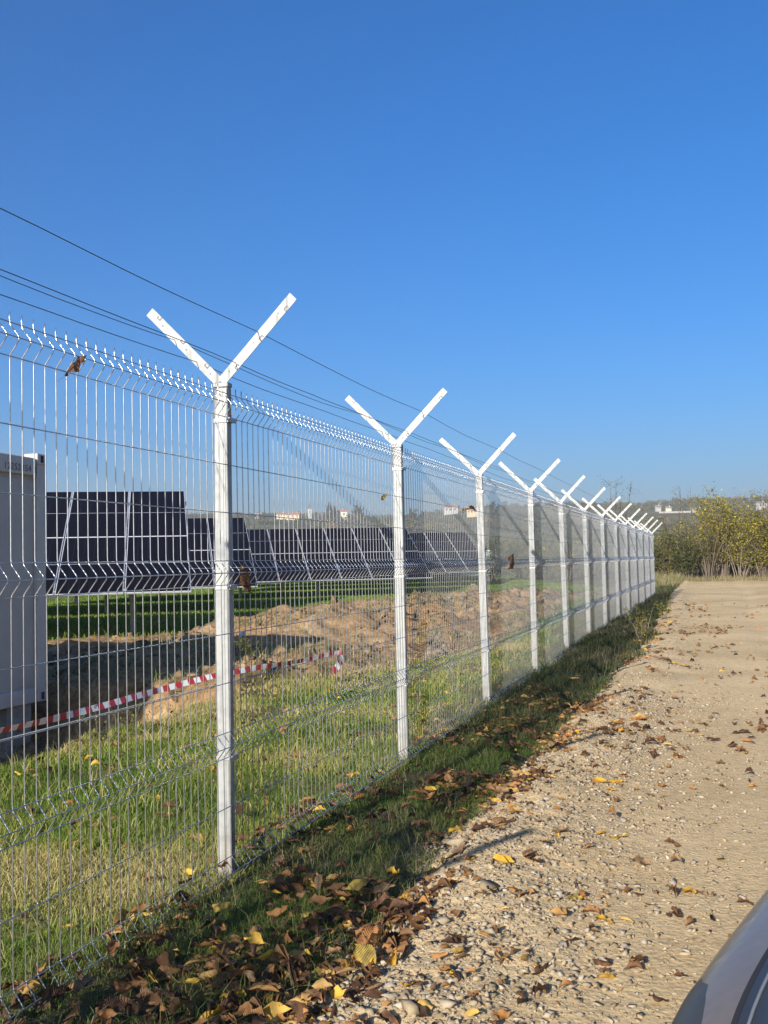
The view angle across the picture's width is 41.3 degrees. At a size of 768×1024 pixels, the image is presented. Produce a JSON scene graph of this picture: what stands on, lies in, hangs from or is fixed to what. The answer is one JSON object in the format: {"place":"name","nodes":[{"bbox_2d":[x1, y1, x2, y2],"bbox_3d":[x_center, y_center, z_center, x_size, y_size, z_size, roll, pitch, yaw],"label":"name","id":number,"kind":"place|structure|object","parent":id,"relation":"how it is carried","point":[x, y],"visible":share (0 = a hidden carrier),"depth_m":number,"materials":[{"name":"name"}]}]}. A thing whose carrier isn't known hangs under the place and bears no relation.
{"place":"outdoors","nodes":[
{"label":"outdoors","id":0,"kind":"place"},
{"bbox_2d":[0,626,586,1023],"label":"lawn grass","id":1,"kind":"structure","parent":0,"point":[519,644],"depth_m":5.88,"materials":[{"name":"plant"}]},
{"bbox_2d":[0,558,761,1023],"bbox_3d":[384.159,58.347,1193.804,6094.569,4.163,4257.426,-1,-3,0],"label":"ground","id":2,"kind":"structure","parent":0,"point":[86,694],"depth_m":10.63,"materials":[{"name":"plant"}]},
{"bbox_2d":[0,729,39,763],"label":"weed","id":3,"kind":"object","parent":2,"relation":"on","point":[20,744],"visible":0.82,"depth_m":9.89,"materials":[{"name":"green plant"}]},
{"bbox_2d":[0,453,46,757],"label":"site container","id":4,"kind":"object","parent":2,"relation":"on","point":[17,606],"visible":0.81,"depth_m":10.63,"materials":[{"name":"metal"}]},
{"bbox_2d":[27,992,55,1012],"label":"fallen leaf","id":5,"kind":"object","parent":2,"relation":"on","point":[38,1003],"visible":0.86,"depth_m":2.93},
{"bbox_2d":[80,704,130,745],"bbox_3d":[-2.059,1.567,7.503,0.415,0.319,0.166,1,-4,-31],"label":"weed","id":6,"kind":"object","parent":2,"relation":"on","point":[86,721],"visible":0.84,"depth_m":7.47,"materials":[{"name":"green plant"}]},
{"bbox_2d":[46,491,191,632],"bbox_3d":[-8.892,1.140,18.752,10.444,3.322,4.092,-1,-3,-12],"label":"solar table","id":7,"kind":"object","parent":2,"relation":"on","point":[72,537],"visible":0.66,"depth_m":19.42,"materials":[{"name":"glass"}]},
{"bbox_2d":[117,702,172,735],"bbox_3d":[-1.854,1.581,7.872,0.402,0.334,0.269,1,-4,-41],"label":"weed","id":8,"kind":"object","parent":2,"relation":"on","point":[131,720],"visible":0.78,"depth_m":7.86,"materials":[{"name":"green plant"}]},
{"bbox_2d":[132,987,161,1001],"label":"fallen leaf","id":9,"kind":"object","parent":2,"relation":"on","point":[153,990],"visible":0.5,"depth_m":2.95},
{"bbox_2d":[54,518,257,613],"bbox_3d":[-9.490,1.773,28.307,11.600,3.335,4.092,-1,-3,-12],"label":"solar table","id":10,"kind":"object","parent":2,"relation":"on","point":[239,535],"visible":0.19,"depth_m":29.25,"materials":[{"name":"glass"}]},
{"bbox_2d":[169,944,180,961],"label":"fallen leaf","id":11,"kind":"object","parent":2,"relation":"on","point":[175,953],"visible":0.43,"depth_m":3.32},
{"bbox_2d":[167,997,195,1018],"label":"fallen leaf","id":12,"kind":"object","parent":2,"relation":"on","point":[190,1003],"visible":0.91,"depth_m":2.83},
{"bbox_2d":[213,967,237,996],"bbox_3d":[-0.462,1.354,2.976,0.030,0.114,0.064,12,-34,42],"label":"fallen leaf","id":13,"kind":"object","parent":2,"relation":"on","point":[222,977],"visible":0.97,"depth_m":2.97,"materials":[{"name":"plant"}]},
{"bbox_2d":[233,1006,269,1018],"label":"fallen leaf","id":14,"kind":"object","parent":2,"relation":"on","point":[251,1010],"visible":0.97,"depth_m":2.79,"materials":[{"name":"plant"}]},
{"bbox_2d":[74,527,431,603],"bbox_3d":[-5.954,2.226,38.818,15.068,3.283,4.092,-1,-3,-12],"label":"solar table","id":15,"kind":"object","parent":2,"relation":"on","point":[318,553],"visible":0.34,"depth_m":39.60,"materials":[{"name":"glass"}]},
{"bbox_2d":[288,959,298,991],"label":"fallen leaf","id":16,"kind":"object","parent":2,"relation":"on","point":[291,972],"visible":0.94,"depth_m":3.04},
{"bbox_2d":[33,582,576,727],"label":"weed grass","id":17,"kind":"structure","parent":2,"relation":"on","point":[211,650],"depth_m":13.83,"materials":[{"name":"plant"}]},
{"bbox_2d":[0,676,613,1023],"bbox_3d":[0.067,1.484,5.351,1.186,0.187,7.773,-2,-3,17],"label":"verge tufts","id":18,"kind":"object","parent":2,"relation":"on","point":[378,845],"visible":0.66,"depth_m":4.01,"materials":[{"name":"green plant"}]},
{"bbox_2d":[198,912,218,928],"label":"fallen leaf","id":19,"kind":"object","parent":18,"relation":"on","point":[212,920],"visible":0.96,"depth_m":3.51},
{"bbox_2d":[21,587,606,753],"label":"soil clods","id":20,"kind":"object","parent":2,"relation":"on","point":[277,649],"visible":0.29,"depth_m":14.88,"materials":[{"name":"soil"}]},
{"bbox_2d":[233,634,260,659],"bbox_3d":[-1.498,1.464,11.015,0.216,0.286,0.432,1,-4,-39],"label":"weed","id":21,"kind":"object","parent":20,"relation":"on","point":[248,648],"visible":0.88,"depth_m":11.02,"materials":[{"name":"green plant"}]},
{"bbox_2d":[315,923,327,945],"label":"fallen leaf","id":22,"kind":"object","parent":2,"relation":"on","point":[321,938],"visible":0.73,"depth_m":3.36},
{"bbox_2d":[0,208,661,1023],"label":"fence","id":23,"kind":"object","parent":2,"relation":"on","point":[636,560],"visible":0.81,"depth_m":4.86,"materials":[{"name":"metal"}]},
{"bbox_2d":[58,355,85,380],"bbox_3d":[-0.982,-0.451,3.216,0.046,0.127,0.021,25,-20,32],"label":"dead leaf","id":24,"kind":"object","parent":23,"relation":"attached to","point":[74,367],"visible":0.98,"depth_m":3.21,"materials":[{"name":"plant"}]},
{"bbox_2d":[240,563,251,593],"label":"dead leaf","id":25,"kind":"object","parent":23,"relation":"attached to","point":[246,584],"visible":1,"depth_m":4.30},
{"bbox_2d":[505,554,513,572],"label":"dead leaf","id":26,"kind":"object","parent":23,"relation":"attached to","point":[511,560],"visible":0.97,"depth_m":9.86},
{"bbox_2d":[47,576,634,640],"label":"field grass","id":27,"kind":"structure","parent":2,"relation":"on","point":[432,585],"depth_m":33.61,"materials":[{"name":"plant"}]},
{"bbox_2d":[269,532,488,589],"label":"solar table","id":28,"kind":"object","parent":2,"relation":"on","point":[429,552],"visible":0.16,"depth_m":51.53,"materials":[{"name":"glass"}]},
{"bbox_2d":[0,602,767,1023],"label":"leaf litter","id":29,"kind":"object","parent":2,"relation":"on","point":[370,972],"visible":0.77,"depth_m":3.54,"materials":[{"name":"plant"}]},
{"bbox_2d":[38,984,69,1007],"bbox_3d":[-0.930,1.372,2.897,0.046,0.043,0.123,30,13,14],"label":"fallen leaf","id":30,"kind":"object","parent":29,"relation":"on","point":[56,991],"visible":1,"depth_m":2.90,"materials":[{"name":"plant"}]},
{"bbox_2d":[70,973,103,992],"bbox_3d":[-0.873,1.375,2.993,0.047,0.030,0.120,28,16,29],"label":"fallen leaf","id":31,"kind":"object","parent":29,"relation":"on","point":[80,982],"visible":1,"depth_m":2.97,"materials":[{"name":"plant"}]},
{"bbox_2d":[107,940,119,961],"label":"fallen leaf","id":32,"kind":"object","parent":29,"relation":"on","point":[113,946],"visible":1,"depth_m":3.25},
{"bbox_2d":[99,994,133,1011],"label":"fallen leaf","id":33,"kind":"object","parent":29,"relation":"on","point":[113,1002],"visible":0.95,"depth_m":2.87,"materials":[{"name":"plant"}]},
{"bbox_2d":[196,1004,220,1021],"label":"fallen leaf","id":34,"kind":"object","parent":29,"relation":"on","point":[207,1013],"visible":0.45,"depth_m":2.77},
{"bbox_2d":[207,902,231,911],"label":"fallen leaf","id":35,"kind":"object","parent":29,"relation":"on","point":[217,907],"visible":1,"depth_m":3.64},
{"bbox_2d":[217,950,232,964],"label":"fallen leaf","id":36,"kind":"object","parent":29,"relation":"on","point":[227,960],"visible":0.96,"depth_m":3.07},
{"bbox_2d":[242,970,255,981],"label":"fallen leaf","id":37,"kind":"object","parent":29,"relation":"on","point":[251,978],"visible":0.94,"depth_m":3.00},
{"bbox_2d":[257,949,273,959],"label":"fallen leaf","id":38,"kind":"object","parent":29,"relation":"on","point":[265,955],"visible":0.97,"depth_m":3.17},
{"bbox_2d":[280,1000,302,1023],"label":"fallen leaf","id":39,"kind":"object","parent":29,"relation":"on","point":[296,1006],"visible":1,"depth_m":2.68,"materials":[{"name":"plant"}]},
{"bbox_2d":[304,925,319,936],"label":"fallen leaf","id":40,"kind":"object","parent":29,"relation":"on","point":[315,929],"visible":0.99,"depth_m":3.37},
{"bbox_2d":[314,874,321,895],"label":"fallen leaf","id":41,"kind":"object","parent":29,"relation":"on","point":[318,880],"visible":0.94,"depth_m":3.85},
{"bbox_2d":[323,946,349,957],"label":"fallen leaf","id":42,"kind":"object","parent":29,"relation":"on","point":[336,949],"visible":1,"depth_m":3.20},
{"bbox_2d":[333,967,360,974],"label":"fallen leaf","id":43,"kind":"object","parent":29,"relation":"on","point":[344,969],"visible":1,"depth_m":3.01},
{"bbox_2d":[344,878,370,890],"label":"fallen leaf","id":44,"kind":"object","parent":29,"relation":"on","point":[356,884],"visible":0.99,"depth_m":3.82,"materials":[{"name":"plant"}]},
{"bbox_2d":[357,919,380,945],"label":"fallen leaf","id":45,"kind":"object","parent":29,"relation":"on","point":[369,932],"visible":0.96,"depth_m":3.19,"materials":[{"name":"plant"}]},
{"bbox_2d":[370,882,394,892],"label":"fallen leaf","id":46,"kind":"object","parent":29,"relation":"on","point":[381,887],"visible":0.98,"depth_m":3.79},
{"bbox_2d":[373,893,391,910],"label":"fallen leaf","id":47,"kind":"object","parent":29,"relation":"on","point":[381,898],"visible":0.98,"depth_m":3.64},
{"bbox_2d":[376,906,396,912],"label":"fallen leaf","id":48,"kind":"object","parent":29,"relation":"on","point":[384,909],"visible":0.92,"depth_m":3.52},
{"bbox_2d":[386,898,414,913],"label":"fallen leaf","id":49,"kind":"object","parent":29,"relation":"on","point":[396,903],"visible":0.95,"depth_m":3.53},
{"bbox_2d":[492,784,509,792],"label":"fallen leaf","id":50,"kind":"object","parent":29,"relation":"on","point":[501,789],"visible":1,"depth_m":5.27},
{"bbox_2d":[425,772,437,785],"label":"fallen leaf","id":51,"kind":"object","parent":2,"relation":"on","point":[430,776],"visible":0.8,"depth_m":5.72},
{"bbox_2d":[473,536,523,580],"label":"bush","id":52,"kind":"object","parent":2,"relation":"on","point":[493,557],"visible":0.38,"depth_m":59.32,"materials":[{"name":"green plant"}]},
{"bbox_2d":[486,531,553,579],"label":"bush","id":53,"kind":"object","parent":2,"relation":"on","point":[516,551],"visible":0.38,"depth_m":63.04,"materials":[{"name":"green plant"}]},
{"bbox_2d":[391,584,679,750],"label":"verge grass","id":54,"kind":"structure","parent":2,"relation":"on","point":[607,639],"depth_m":11.37,"materials":[{"name":"plant"}]},
{"bbox_2d":[513,536,560,578],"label":"bush","id":55,"kind":"object","parent":2,"relation":"on","point":[539,562],"visible":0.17,"depth_m":65.54,"materials":[{"name":"green plant"}]},
{"bbox_2d":[524,525,594,580],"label":"bush","id":56,"kind":"object","parent":2,"relation":"on","point":[574,554],"visible":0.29,"depth_m":59.43,"materials":[{"name":"green plant"}]},
{"bbox_2d":[569,504,600,580],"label":"sapling","id":57,"kind":"object","parent":2,"relation":"on","point":[591,546],"visible":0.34,"depth_m":58.09,"materials":[{"name":"green plant"}]},
{"bbox_2d":[551,535,622,578],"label":"bush","id":58,"kind":"object","parent":2,"relation":"on","point":[590,558],"visible":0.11,"depth_m":62.58,"materials":[{"name":"green plant"}]},
{"bbox_2d":[594,540,632,578],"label":"bush","id":59,"kind":"object","parent":2,"relation":"on","point":[612,556],"visible":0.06,"depth_m":59.78,"materials":[{"name":"green plant"}]},
{"bbox_2d":[601,475,642,579],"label":"sapling","id":60,"kind":"object","parent":2,"relation":"on","point":[630,489],"visible":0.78,"depth_m":57.84,"materials":[{"name":"green plant"}]},
{"bbox_2d":[621,604,652,638],"bbox_3d":[3.825,1.657,15.328,0.362,0.602,0.471,0,-4,-25],"label":"weed","id":61,"kind":"object","parent":2,"relation":"on","point":[639,624],"visible":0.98,"depth_m":15.29,"materials":[{"name":"green plant"}]},
{"bbox_2d":[632,570,688,588],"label":"dry grass","id":62,"kind":"structure","parent":2,"relation":"on","point":[665,578],"depth_m":43.64,"materials":[{"name":"plant"}]},
{"bbox_2d":[653,531,696,575],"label":"bush","id":63,"kind":"object","parent":2,"relation":"on","point":[663,566],"visible":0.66,"depth_m":54.12,"materials":[{"name":"green plant"}]},
{"bbox_2d":[654,487,695,572],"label":"sapling","id":64,"kind":"object","parent":2,"relation":"on","point":[673,518],"visible":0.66,"depth_m":59.88,"materials":[{"name":"green plant"}]},
{"bbox_2d":[658,518,706,578],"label":"bush","id":65,"kind":"object","parent":2,"relation":"on","point":[680,523],"visible":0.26,"depth_m":53.62,"materials":[{"name":"green plant"}]},
{"bbox_2d":[665,534,706,578],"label":"bush","id":66,"kind":"object","parent":2,"relation":"on","point":[685,564],"visible":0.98,"depth_m":51.26,"materials":[{"name":"green plant"}]},
{"bbox_2d":[673,490,713,577],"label":"sapling","id":67,"kind":"object","parent":2,"relation":"on","point":[700,573],"visible":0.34,"depth_m":57.11,"materials":[{"name":"green plant"}]},
{"bbox_2d":[682,512,730,580],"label":"bush","id":68,"kind":"object","parent":2,"relation":"on","point":[708,570],"visible":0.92,"depth_m":51.48,"materials":[{"name":"green plant"}]},
{"bbox_2d":[661,573,767,581],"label":"dry grass","id":69,"kind":"structure","parent":2,"relation":"on","point":[731,579],"depth_m":49.69,"materials":[{"name":"plant"}]},
{"bbox_2d":[701,514,744,578],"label":"bush","id":70,"kind":"object","parent":2,"relation":"on","point":[731,572],"visible":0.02,"depth_m":55.85,"materials":[{"name":"green plant"}]},
{"bbox_2d":[690,483,757,577],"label":"bush","id":71,"kind":"object","parent":2,"relation":"on","point":[721,568],"visible":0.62,"depth_m":52.68,"materials":[{"name":"green plant"}]},
{"bbox_2d":[711,502,767,576],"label":"bush","id":72,"kind":"object","parent":2,"relation":"on","point":[738,550],"visible":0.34,"depth_m":52.13,"materials":[{"name":"green plant"}]},
{"bbox_2d":[722,526,762,579],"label":"bush","id":73,"kind":"object","parent":2,"relation":"on","point":[741,557],"visible":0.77,"depth_m":51.28,"materials":[{"name":"green plant"}]},
{"bbox_2d":[727,509,767,577],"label":"bush","id":74,"kind":"object","parent":2,"relation":"on","point":[753,535],"visible":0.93,"depth_m":50.82,"materials":[{"name":"green plant"}]},
{"bbox_2d":[746,500,767,561],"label":"bush","id":75,"kind":"object","parent":2,"relation":"on","point":[762,527],"visible":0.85,"depth_m":50.06,"materials":[{"name":"green plant"}]},
{"bbox_3d":[-3.114,1.929,6.236,0.044,0.962,0.034,-1,-3,0],"label":"wooden stake","id":76,"kind":"object","parent":2,"relation":"on","visible":0},
{"bbox_2d":[0,650,338,732],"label":"barrier tape","id":77,"kind":"object","parent":76,"relation":"attached to","point":[84,710],"visible":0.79,"depth_m":9.08,"materials":[{"name":"red"}]},
{"bbox_2d":[0,685,215,740],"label":"rope","id":78,"kind":"object","parent":77,"relation":"attached to","point":[100,714],"visible":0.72,"depth_m":8.56,"materials":[{"name":"grey"}]},
{"bbox_2d":[332,650,342,674],"bbox_3d":[-0.495,1.632,11.076,0.068,0.244,0.340,-2,-3,12],"label":"barrier tape","id":79,"kind":"object","parent":77,"relation":"hanging from","point":[338,665],"visible":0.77,"depth_m":11.03,"materials":[{"name":"red"}]},
{"bbox_2d":[0,0,767,517],"label":"sky","id":80,"kind":"structure","parent":0,"point":[550,217],"materials":[{"name":"blue"}]},
{"bbox_2d":[208,500,767,548],"bbox_3d":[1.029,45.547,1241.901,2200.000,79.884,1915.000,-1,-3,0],"label":"hills","id":81,"kind":"structure","parent":0,"point":[438,518],"depth_m":694.31,"materials":[{"name":"plant"}]},
{"bbox_2d":[285,512,302,519],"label":"house","id":82,"kind":"structure","parent":81,"relation":"on","point":[291,515],"depth_m":788.61,"materials":[{"name":"paint"}]},
{"bbox_2d":[335,509,346,519],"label":"house","id":83,"kind":"structure","parent":81,"relation":"on","point":[343,513],"depth_m":824.30,"materials":[{"name":"beige paint"}]},
{"bbox_2d":[351,504,362,516],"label":"tree","id":84,"kind":"object","parent":81,"relation":"on","point":[354,512],"visible":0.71,"depth_m":793.14,"materials":[{"name":"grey plant"}]},
{"bbox_2d":[68,493,767,552],"bbox_3d":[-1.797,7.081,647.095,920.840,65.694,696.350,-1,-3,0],"label":"hillside woods","id":85,"kind":"object","parent":81,"relation":"on","point":[644,521],"visible":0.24,"depth_m":704.75,"materials":[{"name":"plant"}]},
{"bbox_2d":[443,504,459,514],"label":"house","id":86,"kind":"structure","parent":81,"relation":"on","point":[447,509],"depth_m":805.11,"materials":[{"name":"white paint"}]},
{"bbox_2d":[484,501,506,516],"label":"tree","id":87,"kind":"object","parent":81,"relation":"on","point":[500,512],"visible":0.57,"depth_m":699.81,"materials":[{"name":"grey plant"}]},
{"bbox_2d":[755,501,766,510],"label":"house","id":88,"kind":"structure","parent":81,"relation":"on","point":[757,503],"depth_m":694.20,"materials":[{"name":"white paint"}]},
{"bbox_2d":[238,578,767,1023],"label":"gravel road","id":89,"kind":"structure","parent":0,"point":[753,639],"depth_m":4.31,"materials":[{"name":"gravel"}]},
{"bbox_2d":[307,990,323,999],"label":"fallen leaf","id":90,"kind":"object","parent":89,"relation":"on","point":[316,993],"visible":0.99,"depth_m":2.85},
{"bbox_2d":[351,1013,367,1022],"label":"fallen leaf","id":91,"kind":"object","parent":89,"relation":"on","point":[355,1016],"visible":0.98,"depth_m":2.67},
{"bbox_2d":[349,943,375,964],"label":"fallen leaf","id":92,"kind":"object","parent":89,"relation":"on","point":[366,953],"visible":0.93,"depth_m":3.12,"materials":[{"name":"plant"}]},
{"bbox_2d":[359,981,387,993],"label":"fallen leaf","id":93,"kind":"object","parent":89,"relation":"on","point":[375,985],"visible":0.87,"depth_m":2.89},
{"bbox_2d":[376,1009,398,1023],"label":"fallen leaf","id":94,"kind":"object","parent":89,"relation":"on","point":[386,1015],"visible":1,"depth_m":2.69,"materials":[{"name":"plant"}]},
{"bbox_2d":[390,949,396,965],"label":"fallen leaf","id":95,"kind":"object","parent":89,"relation":"on","point":[393,958],"visible":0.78,"depth_m":3.09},
{"bbox_2d":[398,999,419,1015],"bbox_3d":[0.076,1.331,2.749,0.048,0.035,0.081,0,-3,-22],"label":"stone","id":96,"kind":"object","parent":89,"relation":"on","point":[410,1007],"visible":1,"depth_m":2.72,"materials":[{"name":"stone"}]},
{"bbox_2d":[432,916,450,924],"bbox_3d":[0.195,1.377,3.429,0.065,0.024,0.041,-23,-7,7],"label":"stone","id":97,"kind":"object","parent":89,"relation":"on","point":[443,920],"visible":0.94,"depth_m":3.42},
{"bbox_2d":[439,998,456,1008],"bbox_3d":[0.173,1.334,2.764,0.038,0.021,0.046,0,-4,-25],"label":"stone","id":98,"kind":"object","parent":89,"relation":"on","point":[446,1003],"visible":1,"depth_m":2.75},
{"bbox_2d":[445,842,464,858],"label":"fallen leaf","id":99,"kind":"object","parent":89,"relation":"on","point":[459,849],"visible":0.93,"depth_m":4.28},
{"bbox_2d":[446,837,469,845],"bbox_3d":[0.328,1.464,4.510,0.093,0.048,0.078,-3,-4,28],"label":"stone","id":100,"kind":"object","parent":89,"relation":"on","point":[456,841],"visible":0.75,"depth_m":4.49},
{"bbox_2d":[479,879,500,889],"bbox_3d":[0.389,1.372,3.751,0.051,0.043,0.115,-4,-4,42],"label":"stone","id":101,"kind":"object","parent":89,"relation":"on","point":[484,883],"visible":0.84,"depth_m":3.73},
{"bbox_2d":[487,854,514,863],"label":"fallen leaf","id":102,"kind":"object","parent":89,"relation":"on","point":[504,858],"visible":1,"depth_m":4.04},
{"bbox_2d":[522,848,537,855],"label":"fallen leaf","id":103,"kind":"object","parent":89,"relation":"on","point":[527,852],"visible":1,"depth_m":4.13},
{"bbox_2d":[530,961,549,975],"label":"fallen leaf","id":104,"kind":"object","parent":89,"relation":"on","point":[538,969],"visible":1,"depth_m":3.06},
{"bbox_2d":[581,904,601,914],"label":"fallen leaf","id":105,"kind":"object","parent":89,"relation":"on","point":[591,908],"visible":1,"depth_m":3.56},
{"bbox_2d":[588,955,610,965],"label":"fallen leaf","id":106,"kind":"object","parent":89,"relation":"on","point":[600,962],"visible":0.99,"depth_m":3.14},
{"bbox_2d":[629,855,651,864],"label":"fallen leaf","id":107,"kind":"object","parent":89,"relation":"on","point":[639,859],"visible":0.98,"depth_m":4.18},
{"bbox_2d":[648,993,668,1001],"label":"fallen leaf","id":108,"kind":"object","parent":89,"relation":"on","point":[657,999],"visible":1,"depth_m":2.87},
{"bbox_2d":[654,600,671,619],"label":"weed","id":109,"kind":"object","parent":89,"relation":"on","point":[663,609],"visible":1,"depth_m":20.03,"materials":[{"name":"green plant"}]},
{"bbox_2d":[672,889,767,1023],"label":"parked car","id":110,"kind":"object","parent":89,"relation":"on","point":[730,986],"visible":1,"depth_m":1.26,"materials":[{"name":"paint"}]},
{"bbox_2d":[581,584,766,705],"bbox_3d":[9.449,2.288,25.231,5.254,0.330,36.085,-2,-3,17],"label":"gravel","id":111,"kind":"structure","parent":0,"point":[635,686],"depth_m":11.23,"materials":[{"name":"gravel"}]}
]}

